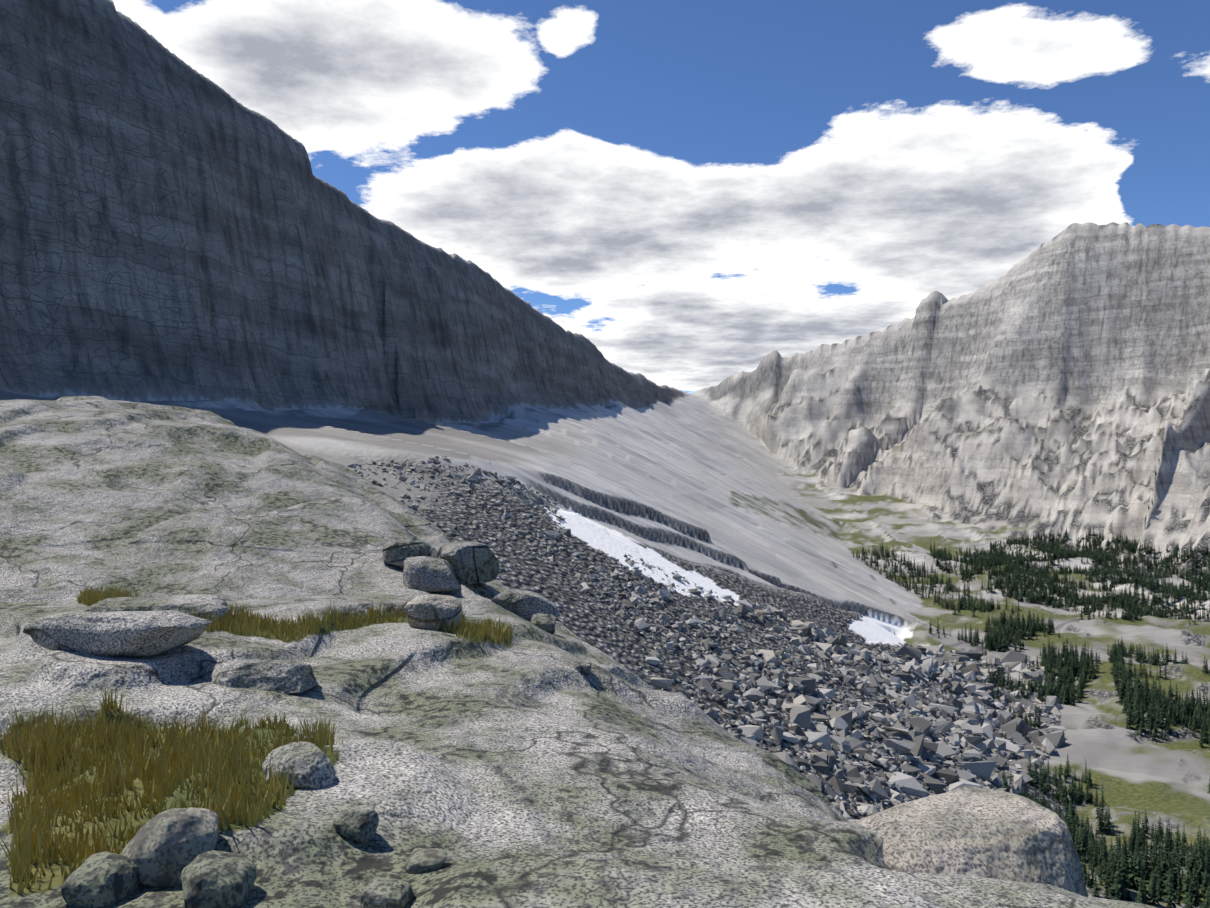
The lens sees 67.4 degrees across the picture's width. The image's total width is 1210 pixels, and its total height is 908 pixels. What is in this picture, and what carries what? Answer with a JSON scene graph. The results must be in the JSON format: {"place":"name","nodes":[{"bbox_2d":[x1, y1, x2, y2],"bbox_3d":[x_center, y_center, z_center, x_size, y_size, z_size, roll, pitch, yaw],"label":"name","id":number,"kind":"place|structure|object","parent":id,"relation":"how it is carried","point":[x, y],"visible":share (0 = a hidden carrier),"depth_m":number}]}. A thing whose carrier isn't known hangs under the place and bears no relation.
{"place":"outdoors","nodes":[
{"label":"outdoors","id":0,"kind":"place"},
{"bbox_2d":[0,0,1209,907],"bbox_3d":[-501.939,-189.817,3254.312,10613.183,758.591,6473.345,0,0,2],"label":"mountain terrain","id":1,"kind":"structure","parent":0,"point":[234,336],"depth_m":503.65},
{"bbox_2d":[61,852,141,907],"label":"boulder","id":2,"kind":"object","parent":1,"relation":"on","point":[103,880],"visible":0.83,"depth_m":3.15},
{"bbox_2d":[23,610,211,657],"bbox_3d":[-3.550,1.311,6.738,1.328,0.332,0.695,0,0,13],"label":"slab boulder","id":3,"kind":"object","parent":1,"relation":"on","point":[139,634],"visible":0.92,"depth_m":6.45},
{"bbox_2d":[83,594,229,621],"bbox_3d":[-3.979,1.378,7.986,1.300,0.214,0.587,0,0,-10],"label":"slab boulder","id":4,"kind":"object","parent":1,"relation":"on","point":[201,602],"visible":0.5,"depth_m":7.87},
{"bbox_2d":[120,807,218,887],"bbox_3d":[-1.630,1.474,3.403,0.333,0.274,0.286,0,0,2],"label":"boulder","id":5,"kind":"object","parent":1,"relation":"on","point":[164,849],"visible":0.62,"depth_m":3.31},
{"bbox_2d":[181,850,256,907],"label":"boulder","id":6,"kind":"object","parent":1,"relation":"on","point":[216,879],"visible":1,"depth_m":3.12},
{"bbox_2d":[0,583,514,894],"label":"grass tufts","id":7,"kind":"object","parent":1,"relation":"on","point":[184,760],"visible":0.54,"depth_m":4.56},
{"bbox_2d":[200,660,319,693],"bbox_3d":[-2.471,1.556,6.474,0.834,0.201,0.606,0,0,-15],"label":"boulder","id":8,"kind":"object","parent":1,"relation":"on","point":[284,676],"visible":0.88,"depth_m":6.30},
{"bbox_2d":[262,741,335,788],"bbox_3d":[-1.409,1.440,4.208,0.343,0.178,0.269,0,0,2],"label":"boulder","id":9,"kind":"object","parent":1,"relation":"on","point":[311,764],"visible":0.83,"depth_m":4.12},
{"bbox_2d":[332,808,378,842],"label":"boulder","id":10,"kind":"object","parent":1,"relation":"on","point":[360,825],"visible":0.98,"depth_m":3.66},
{"bbox_2d":[361,878,413,907],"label":"boulder","id":11,"kind":"object","parent":1,"relation":"on","point":[387,893],"visible":1,"depth_m":3.19},
{"bbox_2d":[382,539,431,567],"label":"edge boulder","id":12,"kind":"object","parent":1,"relation":"on","point":[396,553],"visible":0.75,"depth_m":11.99},
{"bbox_2d":[405,848,446,873],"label":"rock","id":13,"kind":"object","parent":1,"relation":"on","point":[422,860],"visible":0.9,"depth_m":3.51},
{"bbox_2d":[403,556,459,591],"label":"edge boulder","id":14,"kind":"object","parent":1,"relation":"on","point":[427,574],"visible":0.94,"depth_m":11.32},
{"bbox_2d":[404,594,461,630],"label":"boulder","id":15,"kind":"object","parent":1,"relation":"on","point":[429,612],"visible":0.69,"depth_m":8.66},
{"bbox_2d":[436,541,498,583],"bbox_3d":[-1.983,1.482,12.429,0.908,0.572,0.760,0,0,-44],"label":"edge boulder","id":16,"kind":"object","parent":1,"relation":"on","point":[472,562],"visible":0.67,"depth_m":12.17},
{"bbox_2d":[491,589,560,621],"bbox_3d":[-1.016,1.949,11.604,0.921,0.479,0.584,0,0,2],"label":"boulder","id":17,"kind":"object","parent":1,"relation":"on","point":[526,604],"visible":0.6,"depth_m":11.35},
{"bbox_2d":[531,613,555,632],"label":"rock","id":18,"kind":"object","parent":1,"relation":"on","point":[546,622],"visible":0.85,"depth_m":10.87},
{"bbox_2d":[573,659,590,672],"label":"rock","id":19,"kind":"object","parent":1,"relation":"on","point":[582,666],"visible":0.83,"depth_m":8.35},
{"bbox_2d":[346,455,1066,821],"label":"talus boulders","id":20,"kind":"object","parent":1,"relation":"on","point":[970,737],"visible":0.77,"depth_m":419.17},
{"bbox_2d":[853,786,1087,897],"bbox_3d":[1.566,2.364,4.646,1.706,1.055,1.174,0,0,-11],"label":"boulder","id":21,"kind":"object","parent":1,"relation":"on","point":[984,832],"visible":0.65,"depth_m":4.50},
{"bbox_2d":[853,526,1209,907],"bbox_3d":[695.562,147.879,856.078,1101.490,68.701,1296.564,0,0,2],"label":"conifer trees","id":22,"kind":"object","parent":1,"relation":"on","point":[1122,868],"visible":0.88,"depth_m":737.46},
{"bbox_2d":[112,0,1209,393],"label":"sky","id":23,"kind":"structure","parent":0,"point":[694,191]}
]}

